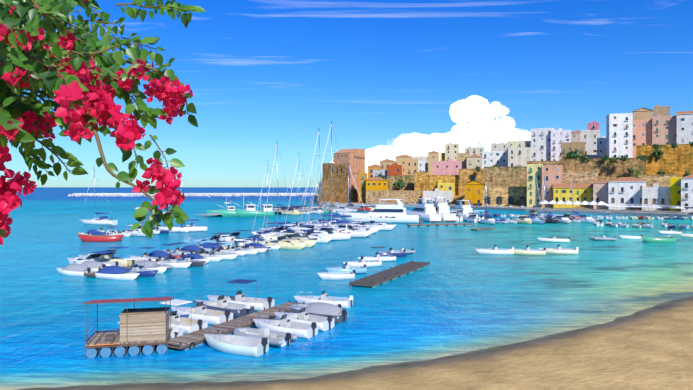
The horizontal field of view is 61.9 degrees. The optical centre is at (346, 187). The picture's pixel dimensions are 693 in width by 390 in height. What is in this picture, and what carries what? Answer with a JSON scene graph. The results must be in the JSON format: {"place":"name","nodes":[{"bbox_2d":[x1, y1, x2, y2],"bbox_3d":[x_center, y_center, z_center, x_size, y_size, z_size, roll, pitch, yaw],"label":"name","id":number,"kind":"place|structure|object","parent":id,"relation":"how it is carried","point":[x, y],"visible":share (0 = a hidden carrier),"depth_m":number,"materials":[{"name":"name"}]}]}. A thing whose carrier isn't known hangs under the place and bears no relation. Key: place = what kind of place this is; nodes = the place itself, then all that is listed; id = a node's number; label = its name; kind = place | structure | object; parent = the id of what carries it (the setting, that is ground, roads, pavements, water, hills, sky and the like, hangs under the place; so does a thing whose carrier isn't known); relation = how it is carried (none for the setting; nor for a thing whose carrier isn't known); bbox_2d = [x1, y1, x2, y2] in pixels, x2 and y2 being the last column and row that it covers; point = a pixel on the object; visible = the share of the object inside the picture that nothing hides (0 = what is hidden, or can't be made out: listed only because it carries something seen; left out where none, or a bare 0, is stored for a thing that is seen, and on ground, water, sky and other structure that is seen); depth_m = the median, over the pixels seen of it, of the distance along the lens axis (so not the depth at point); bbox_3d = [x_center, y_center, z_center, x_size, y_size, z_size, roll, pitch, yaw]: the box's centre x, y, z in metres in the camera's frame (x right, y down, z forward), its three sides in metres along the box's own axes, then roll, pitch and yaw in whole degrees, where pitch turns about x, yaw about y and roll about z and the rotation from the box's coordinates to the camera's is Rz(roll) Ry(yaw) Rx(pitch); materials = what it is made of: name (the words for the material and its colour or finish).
{"place":"outdoors","nodes":[
{"label":"outdoors","id":0,"kind":"place"},
{"bbox_2d":[0,187,692,389],"bbox_3d":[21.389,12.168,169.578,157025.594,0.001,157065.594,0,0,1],"label":"sea","id":1,"kind":"structure","parent":0,"point":[459,294],"depth_m":70.77,"materials":[{"name":"liquid"}]},
{"bbox_2d":[57,264,92,275],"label":"covered boat","id":2,"kind":"object","parent":1,"relation":"on","point":[74,270],"visible":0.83,"depth_m":79.50,"materials":[{"name":"paint"}]},
{"bbox_2d":[74,261,106,271],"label":"covered boat","id":3,"kind":"object","parent":1,"relation":"on","point":[94,266],"visible":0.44,"depth_m":82.00,"materials":[{"name":"fabric"}]},
{"bbox_2d":[67,251,121,266],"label":"cruiser boat","id":4,"kind":"object","parent":1,"relation":"on","point":[90,257],"visible":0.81,"depth_m":85.64,"materials":[{"name":"paint"}]},
{"bbox_2d":[79,169,117,224],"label":"sail boat","id":5,"kind":"object","parent":1,"relation":"on","point":[102,220],"visible":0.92,"depth_m":187.61,"materials":[{"name":"paint"}]},
{"bbox_2d":[78,232,123,241],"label":"red boat","id":6,"kind":"object","parent":1,"relation":"on","point":[100,238],"visible":0.9,"depth_m":128.36,"materials":[{"name":"paint"}]},
{"bbox_2d":[78,247,137,266],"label":"cruiser boat","id":7,"kind":"object","parent":1,"relation":"on","point":[107,256],"visible":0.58,"depth_m":88.21,"materials":[{"name":"paint"}]},
{"bbox_2d":[95,266,139,279],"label":"blue covered boat","id":8,"kind":"object","parent":1,"relation":"on","point":[114,272],"visible":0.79,"depth_m":76.12,"materials":[{"name":"paint"}]},
{"bbox_2d":[81,297,173,357],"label":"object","id":9,"kind":"object","parent":1,"relation":"on","point":[148,329],"visible":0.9,"depth_m":42.00,"materials":[{"name":"brown wood"}]},
{"bbox_2d":[123,257,157,276],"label":"motorboat","id":10,"kind":"object","parent":1,"relation":"on","point":[144,272],"visible":0.52,"depth_m":78.65,"materials":[{"name":"paint"}]},
{"bbox_2d":[129,260,167,273],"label":"covered boat","id":11,"kind":"object","parent":1,"relation":"on","point":[158,267],"visible":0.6,"depth_m":81.81,"materials":[{"name":"paint"}]},
{"bbox_2d":[144,250,173,259],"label":"blue covered boat","id":12,"kind":"object","parent":1,"relation":"on","point":[162,254],"visible":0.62,"depth_m":95.72,"materials":[{"name":"fabric"}]},
{"bbox_2d":[156,256,191,267],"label":"open boat","id":13,"kind":"object","parent":1,"relation":"on","point":[173,262],"visible":0.75,"depth_m":86.61,"materials":[{"name":"paint"}]},
{"bbox_2d":[158,178,206,231],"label":"sail boat","id":14,"kind":"object","parent":1,"relation":"on","point":[191,227],"visible":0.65,"depth_m":158.01,"materials":[{"name":"paint"}]},
{"bbox_2d":[160,299,207,333],"bbox_3d":[-15.023,11.238,50.020,6.762,2.714,2.354,0,0,31],"label":"motorboat","id":15,"kind":"object","parent":1,"relation":"on","point":[187,325],"visible":0.44,"depth_m":49.48,"materials":[{"name":"paint"}]},
{"bbox_2d":[168,249,205,265],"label":"motorboat","id":16,"kind":"object","parent":1,"relation":"on","point":[195,262],"visible":0.67,"depth_m":89.26,"materials":[{"name":"paint"}]},
{"bbox_2d":[68,189,317,196],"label":"breakwater","id":17,"kind":"object","parent":1,"relation":"in","point":[188,194],"visible":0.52,"depth_m":777.90,"materials":[{"name":"concrete"}]},
{"bbox_2d":[171,301,232,324],"bbox_3d":[-13.474,11.566,52.830,6.718,2.169,2.466,0,-2,26],"label":"open boat","id":18,"kind":"object","parent":1,"relation":"on","point":[209,316],"visible":0.67,"depth_m":52.26,"materials":[{"name":"paint"}]},
{"bbox_2d":[191,233,238,247],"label":"cruiser boat","id":19,"kind":"object","parent":1,"relation":"on","point":[215,239],"visible":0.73,"depth_m":114.95,"materials":[{"name":"paint"}]},
{"bbox_2d":[199,243,238,259],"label":"motorboat","id":20,"kind":"object","parent":1,"relation":"on","point":[229,256],"visible":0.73,"depth_m":97.07,"materials":[{"name":"paint"}]},
{"bbox_2d":[193,295,253,317],"bbox_3d":[-12.172,11.535,55.763,7.135,2.169,2.596,0,-2,30],"label":"open boat","id":21,"kind":"object","parent":1,"relation":"on","point":[221,303],"visible":0.67,"depth_m":55.19,"materials":[{"name":"paint"}]},
{"bbox_2d":[214,230,256,243],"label":"cruiser boat","id":22,"kind":"object","parent":1,"relation":"on","point":[228,237],"visible":0.52,"depth_m":121.34,"materials":[{"name":"paint"}]},
{"bbox_2d":[167,300,304,349],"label":"jetty","id":23,"kind":"object","parent":1,"relation":"on","point":[183,342],"visible":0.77,"depth_m":48.05,"materials":[{"name":"brown wood"}]},
{"bbox_2d":[204,329,268,356],"bbox_3d":[-8.328,11.713,43.036,5.485,1.784,2.044,0,2,22],"label":"motorboat","id":24,"kind":"object","parent":1,"relation":"on","point":[241,345],"visible":0.98,"depth_m":42.62,"materials":[{"name":"paint"}]},
{"bbox_2d":[218,195,254,216],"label":"fishing boat","id":25,"kind":"object","parent":1,"relation":"on","point":[231,213],"visible":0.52,"depth_m":236.49,"materials":[{"name":"paint"}]},
{"bbox_2d":[207,279,274,310],"bbox_3d":[-11.013,11.095,58.766,7.830,3.142,2.726,-1,-1,23],"label":"motorboat","id":26,"kind":"object","parent":1,"relation":"on","point":[259,304],"visible":0.67,"depth_m":58.28,"materials":[{"name":"paint"}]},
{"bbox_2d":[235,196,274,216],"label":"fishing boat","id":27,"kind":"object","parent":1,"relation":"on","point":[260,213],"visible":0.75,"depth_m":237.41,"materials":[{"name":"paint"}]},
{"bbox_2d":[233,327,296,346],"bbox_3d":[-6.736,11.866,45.610,5.698,1.528,2.379,-1,-1,31],"label":"rib boat","id":28,"kind":"object","parent":1,"relation":"on","point":[277,339],"visible":0.69,"depth_m":45.16,"materials":[{"name":"paint"}]},
{"bbox_2d":[251,162,281,236],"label":"sail boat","id":29,"kind":"object","parent":1,"relation":"on","point":[255,233],"visible":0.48,"depth_m":145.64,"materials":[{"name":"paint"}]},
{"bbox_2d":[260,144,293,236],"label":"sail boat","id":30,"kind":"object","parent":1,"relation":"on","point":[274,231],"visible":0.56,"depth_m":135.50,"materials":[{"name":"paint"}]},
{"bbox_2d":[258,234,307,248],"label":"cruiser boat","id":31,"kind":"object","parent":1,"relation":"on","point":[284,242],"visible":0.81,"depth_m":113.40,"materials":[{"name":"paint"}]},
{"bbox_2d":[253,314,317,338],"bbox_3d":[-5.257,11.605,48.227,6.108,1.972,2.242,0,-1,25],"label":"open boat","id":32,"kind":"object","parent":1,"relation":"on","point":[283,324],"visible":0.85,"depth_m":47.76,"materials":[{"name":"paint"}]},
{"bbox_2d":[269,233,317,246],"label":"cruiser boat","id":33,"kind":"object","parent":1,"relation":"on","point":[312,242],"visible":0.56,"depth_m":117.03,"materials":[{"name":"paint"}]},
{"bbox_2d":[274,307,334,330],"bbox_3d":[-3.902,11.603,50.789,6.108,1.972,2.242,-1,-1,30],"label":"open boat","id":34,"kind":"object","parent":1,"relation":"on","point":[322,323],"visible":0.77,"depth_m":50.38,"materials":[{"name":"paint"}]},
{"bbox_2d":[302,228,332,242],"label":"cruiser boat","id":35,"kind":"object","parent":1,"relation":"on","point":[322,237],"visible":0.52,"depth_m":126.04,"materials":[{"name":"paint"}]},
{"bbox_2d":[290,302,346,323],"bbox_3d":[-2.693,11.608,53.308,5.855,2.030,2.227,0,0,25],"label":"covered boat","id":36,"kind":"object","parent":1,"relation":"on","point":[337,313],"visible":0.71,"depth_m":52.30,"materials":[{"name":"fabric"}]},
{"bbox_2d":[301,128,342,227],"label":"sail boat","id":37,"kind":"object","parent":1,"relation":"on","point":[328,220],"visible":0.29,"depth_m":155.43,"materials":[{"name":"paint"}]},
{"bbox_2d":[294,290,353,307],"bbox_3d":[-2.438,11.643,59.545,6.486,1.972,2.360,-1,-1,16],"label":"open boat","id":38,"kind":"object","parent":1,"relation":"on","point":[345,302],"visible":0.73,"depth_m":59.20,"materials":[{"name":"paint"}]},
{"bbox_2d":[297,224,350,240],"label":"boat","id":39,"kind":"object","parent":1,"relation":"on","point":[337,236],"visible":0.6,"depth_m":131.90,"materials":[{"name":"paint"}]},
{"bbox_2d":[306,121,362,230],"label":"sail boat","id":40,"kind":"object","parent":1,"relation":"on","point":[336,216],"visible":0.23,"depth_m":148.02,"materials":[{"name":"paint"}]},
{"bbox_2d":[318,269,355,279],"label":"motorboat","id":41,"kind":"object","parent":1,"relation":"on","point":[324,275],"visible":0.88,"depth_m":76.00,"materials":[{"name":"paint"}]},
{"bbox_2d":[325,262,366,273],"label":"open boat","id":42,"kind":"object","parent":1,"relation":"on","point":[358,270],"visible":0.81,"depth_m":81.02,"materials":[{"name":"paint"}]},
{"bbox_2d":[320,164,374,236],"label":"sail boat","id":43,"kind":"object","parent":1,"relation":"on","point":[363,233],"visible":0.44,"depth_m":140.21,"materials":[{"name":"paint"}]},
{"bbox_2d":[343,256,381,266],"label":"open boat","id":44,"kind":"object","parent":1,"relation":"on","point":[368,263],"visible":0.77,"depth_m":88.14,"materials":[{"name":"paint"}]},
{"bbox_2d":[356,218,395,230],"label":"motorboat","id":45,"kind":"object","parent":1,"relation":"on","point":[386,226],"visible":0.52,"depth_m":162.11,"materials":[{"name":"paint"}]},
{"bbox_2d":[358,246,395,261],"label":"motorboat","id":46,"kind":"object","parent":1,"relation":"on","point":[384,258],"visible":0.77,"depth_m":94.48,"materials":[{"name":"paint"}]},
{"bbox_2d":[336,198,422,222],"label":"yacht","id":47,"kind":"object","parent":1,"relation":"on","point":[391,213],"visible":0.9,"depth_m":196.64,"materials":[{"name":"paint"}]},
{"bbox_2d":[349,260,429,287],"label":"floating dock","id":48,"kind":"object","parent":1,"relation":"on","point":[377,279],"visible":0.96,"depth_m":77.19,"materials":[{"name":"brown"}]},
{"bbox_2d":[378,248,406,256],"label":"open boat","id":49,"kind":"object","parent":1,"relation":"on","point":[391,252],"visible":0.75,"depth_m":100.58,"materials":[{"name":"paint"}]},
{"bbox_2d":[406,196,442,221],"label":"yacht","id":50,"kind":"object","parent":1,"relation":"on","point":[426,212],"visible":0.67,"depth_m":204.84,"materials":[{"name":"paint"}]},
{"bbox_2d":[406,223,473,226],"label":"dock","id":51,"kind":"object","parent":1,"relation":"on","point":[444,224],"visible":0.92,"depth_m":181.51,"materials":[{"name":"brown wood"}]},
{"bbox_2d":[429,194,457,221],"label":"yacht","id":52,"kind":"object","parent":1,"relation":"on","point":[442,209],"visible":0.44,"depth_m":206.57,"materials":[{"name":"paint"}]},
{"bbox_2d":[452,200,477,220],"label":"yacht","id":53,"kind":"object","parent":1,"relation":"on","point":[464,212],"visible":0.54,"depth_m":208.09,"materials":[{"name":"paint"}]},
{"bbox_2d":[476,245,513,254],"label":"open boat","id":54,"kind":"object","parent":1,"relation":"on","point":[495,250],"visible":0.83,"depth_m":104.45,"materials":[{"name":"paint"}]},
{"bbox_2d":[509,245,545,254],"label":"open boat","id":55,"kind":"object","parent":1,"relation":"on","point":[527,251],"visible":0.88,"depth_m":103.88,"materials":[{"name":"paint"}]},
{"bbox_2d":[537,231,569,242],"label":"motorboat","id":56,"kind":"object","parent":1,"relation":"on","point":[553,239],"visible":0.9,"depth_m":127.45,"materials":[{"name":"paint"}]},
{"bbox_2d":[539,244,578,253],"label":"open boat","id":57,"kind":"object","parent":1,"relation":"on","point":[559,249],"visible":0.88,"depth_m":105.23,"materials":[{"name":"paint"}]},
{"bbox_2d":[641,236,677,242],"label":"boat","id":58,"kind":"object","parent":1,"relation":"on","point":[646,239],"visible":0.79,"depth_m":126.11,"materials":[{"name":"paint"}]},
{"bbox_2d":[0,0,692,186],"label":"sky","id":59,"kind":"structure","parent":0,"point":[392,79],"materials":[{"name":"blue"}]},
{"bbox_2d":[17,296,692,389],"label":"beach ground","id":60,"kind":"structure","parent":0,"point":[650,348],"depth_m":36.91,"materials":[{"name":"beige sand"}]},
{"bbox_2d":[318,176,692,217],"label":"harbour quay","id":61,"kind":"structure","parent":0,"point":[585,209],"depth_m":291.79,"materials":[{"name":"concrete"}]},
{"bbox_2d":[316,149,364,203],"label":"castle","id":62,"kind":"structure","parent":61,"relation":"on","point":[354,159],"depth_m":419.88,"materials":[{"name":"stone"}]},
{"bbox_2d":[358,170,366,202],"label":"house","id":63,"kind":"structure","parent":61,"relation":"on","point":[362,176],"depth_m":397.72,"materials":[{"name":"paint"}]},
{"bbox_2d":[365,177,387,202],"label":"house","id":64,"kind":"structure","parent":61,"relation":"on","point":[375,183],"depth_m":391.77,"materials":[{"name":"paint"}]},
{"bbox_2d":[366,190,421,203],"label":"stone wall","id":65,"kind":"structure","parent":61,"relation":"on","point":[410,196],"depth_m":379.50,"materials":[{"name":"brown stone"}]},
{"bbox_2d":[388,163,401,174],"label":"house","id":66,"kind":"structure","parent":61,"relation":"on","point":[395,169],"depth_m":416.99,"materials":[{"name":"paint"}]},
{"bbox_2d":[387,175,413,189],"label":"stone wall","id":67,"kind":"structure","parent":61,"relation":"on","point":[408,180],"depth_m":404.43,"materials":[{"name":"brown stone"}]},
{"bbox_2d":[401,156,417,174],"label":"house","id":68,"kind":"structure","parent":61,"relation":"on","point":[410,166],"depth_m":427.71,"materials":[{"name":"paint"}]},
{"bbox_2d":[414,172,428,197],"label":"stone wall","id":69,"kind":"structure","parent":61,"relation":"on","point":[421,180],"depth_m":388.91,"materials":[{"name":"brown stone"}]},
{"bbox_2d":[428,151,438,174],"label":"house","id":70,"kind":"structure","parent":61,"relation":"on","point":[433,156],"depth_m":459.23,"materials":[{"name":"paint"}]},
{"bbox_2d":[423,187,452,203],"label":"house","id":71,"kind":"structure","parent":61,"relation":"on","point":[429,194],"depth_m":370.54,"materials":[{"name":"paint"}]},
{"bbox_2d":[429,175,458,194],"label":"stone wall","id":72,"kind":"structure","parent":61,"relation":"on","point":[433,180],"depth_m":385.96,"materials":[{"name":"brown stone"}]},
{"bbox_2d":[437,178,454,197],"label":"house","id":73,"kind":"structure","parent":61,"relation":"on","point":[441,186],"depth_m":378.45,"materials":[{"name":"paint"}]},
{"bbox_2d":[433,159,461,174],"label":"house","id":74,"kind":"structure","parent":61,"relation":"on","point":[449,167],"depth_m":411.81,"materials":[{"name":"paint"}]},
{"bbox_2d":[445,142,458,160],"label":"building","id":75,"kind":"structure","parent":61,"relation":"on","point":[451,150],"depth_m":464.59,"materials":[{"name":"paint"}]},
{"bbox_2d":[459,169,484,194],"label":"stone wall","id":76,"kind":"structure","parent":61,"relation":"on","point":[467,175],"depth_m":379.46,"materials":[{"name":"brown stone"}]},
{"bbox_2d":[465,181,482,204],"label":"house","id":77,"kind":"structure","parent":61,"relation":"on","point":[473,190],"depth_m":347.38,"materials":[{"name":"paint"}]},
{"bbox_2d":[466,155,481,168],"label":"house","id":78,"kind":"structure","parent":61,"relation":"on","point":[473,161],"depth_m":434.01,"materials":[{"name":"paint"}]},
{"bbox_2d":[465,146,483,156],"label":"house","id":79,"kind":"structure","parent":61,"relation":"on","point":[469,150],"depth_m":481.75,"materials":[{"name":"paint"}]},
{"bbox_2d":[482,149,506,168],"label":"house","id":80,"kind":"structure","parent":61,"relation":"on","point":[491,158],"depth_m":405.17,"materials":[{"name":"paint"}]},
{"bbox_2d":[482,187,526,205],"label":"stone wall","id":81,"kind":"structure","parent":61,"relation":"on","point":[502,196],"depth_m":328.17,"materials":[{"name":"brown stone"}]},
{"bbox_2d":[485,166,526,186],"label":"stone wall","id":82,"kind":"structure","parent":61,"relation":"on","point":[514,176],"depth_m":347.50,"materials":[{"name":"brown stone"}]},
{"bbox_2d":[507,141,530,147],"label":"house","id":83,"kind":"structure","parent":61,"relation":"on","point":[515,144],"depth_m":421.52,"materials":[{"name":"paint"}]},
{"bbox_2d":[507,146,531,166],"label":"house","id":84,"kind":"structure","parent":61,"relation":"on","point":[521,156],"depth_m":389.52,"materials":[{"name":"paint"}]},
{"bbox_2d":[527,164,542,206],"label":"house","id":85,"kind":"structure","parent":61,"relation":"on","point":[534,171],"depth_m":311.39,"materials":[{"name":"paint"}]},
{"bbox_2d":[377,194,692,212],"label":"quay canopies","id":86,"kind":"object","parent":61,"relation":"on","point":[592,203],"visible":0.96,"depth_m":271.60,"materials":[{"name":"white fabric"}]},
{"bbox_2d":[531,128,554,160],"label":"house","id":87,"kind":"structure","parent":61,"relation":"on","point":[540,141],"depth_m":411.57,"materials":[{"name":"paint"}]},
{"bbox_2d":[542,163,562,207],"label":"house","id":88,"kind":"structure","parent":61,"relation":"on","point":[552,174],"depth_m":304.96,"materials":[{"name":"paint"}]},
{"bbox_2d":[550,128,570,160],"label":"building","id":89,"kind":"structure","parent":61,"relation":"on","point":[559,136],"depth_m":404.59,"materials":[{"name":"paint"}]},
{"bbox_2d":[553,184,592,207],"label":"house","id":90,"kind":"structure","parent":61,"relation":"on","point":[581,192],"depth_m":296.99,"materials":[{"name":"paint"}]},
{"bbox_2d":[561,142,584,158],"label":"house","id":91,"kind":"structure","parent":61,"relation":"on","point":[566,147],"depth_m":367.58,"materials":[{"name":"paint"}]},
{"bbox_2d":[563,171,597,183],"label":"stone wall","id":92,"kind":"structure","parent":61,"relation":"on","point":[584,177],"depth_m":315.06,"materials":[{"name":"brown stone"}]},
{"bbox_2d":[580,130,599,157],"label":"house","id":93,"kind":"structure","parent":61,"relation":"on","point":[589,138],"depth_m":392.71,"materials":[{"name":"paint"}]},
{"bbox_2d":[593,179,607,208],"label":"house","id":94,"kind":"structure","parent":61,"relation":"on","point":[600,190],"depth_m":286.03,"materials":[{"name":"paint"}]},
{"bbox_2d":[597,136,605,157],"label":"house","id":95,"kind":"structure","parent":61,"relation":"on","point":[601,147],"depth_m":372.08,"materials":[{"name":"paint"}]},
{"bbox_2d":[559,157,645,180],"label":"stone wall","id":96,"kind":"structure","parent":61,"relation":"on","point":[607,170],"depth_m":315.16,"materials":[{"name":"brown stone"}]},
{"bbox_2d":[606,113,632,157],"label":"house","id":97,"kind":"structure","parent":61,"relation":"on","point":[619,133],"depth_m":349.46,"materials":[{"name":"paint"}]},
{"bbox_2d":[608,177,646,209],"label":"house","id":98,"kind":"structure","parent":61,"relation":"on","point":[624,190],"depth_m":276.76,"materials":[{"name":"paint"}]},
{"bbox_2d":[633,117,651,157],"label":"house","id":99,"kind":"structure","parent":61,"relation":"on","point":[642,132],"depth_m":357.32,"materials":[{"name":"paint"}]},
{"bbox_2d":[642,183,669,210],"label":"house","id":100,"kind":"structure","parent":61,"relation":"on","point":[660,196],"depth_m":265.25,"materials":[{"name":"paint"}]},
{"bbox_2d":[638,175,677,186],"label":"stone wall","id":101,"kind":"structure","parent":61,"relation":"on","point":[659,179],"depth_m":285.92,"materials":[{"name":"brown stone"}]},
{"bbox_2d":[636,144,692,175],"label":"stone wall","id":102,"kind":"structure","parent":61,"relation":"on","point":[677,161],"depth_m":305.38,"materials":[{"name":"yellow stone"}]},
{"bbox_2d":[652,114,676,144],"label":"house","id":103,"kind":"structure","parent":61,"relation":"on","point":[664,130],"depth_m":348.76,"materials":[{"name":"paint"}]},
{"bbox_2d":[670,174,681,210],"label":"house","id":104,"kind":"structure","parent":61,"relation":"on","point":[675,191],"depth_m":257.87,"materials":[{"name":"paint"}]},
{"bbox_2d":[676,111,692,143],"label":"house","id":105,"kind":"structure","parent":61,"relation":"on","point":[684,127],"depth_m":340.50,"materials":[{"name":"paint"}]},
{"bbox_2d":[681,174,692,211],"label":"house","id":106,"kind":"structure","parent":61,"relation":"on","point":[686,190],"depth_m":252.32,"materials":[{"name":"paint"}]},
{"bbox_2d":[632,108,652,119],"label":"building","id":107,"kind":"structure","parent":0,"point":[642,113],"depth_m":404.94,"materials":[{"name":"paint"}]},
{"bbox_2d":[653,105,669,116],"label":"house","id":108,"kind":"structure","parent":0,"point":[661,110],"depth_m":366.08,"materials":[{"name":"paint"}]},
{"bbox_3d":[-2.790,5.058,2.205,2.700,15.220,0.500,0,0,9],"label":"brick pillar","id":109,"kind":"object","parent":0,"visible":0},
{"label":"garden gate","id":110,"kind":"object","parent":109,"relation":"attached to","visible":0},
{"bbox_2d":[0,0,205,244],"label":"bougainvillea","id":111,"kind":"object","parent":110,"relation":"attached to","point":[80,86],"visible":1,"depth_m":1.85,"materials":[{"name":"red"}]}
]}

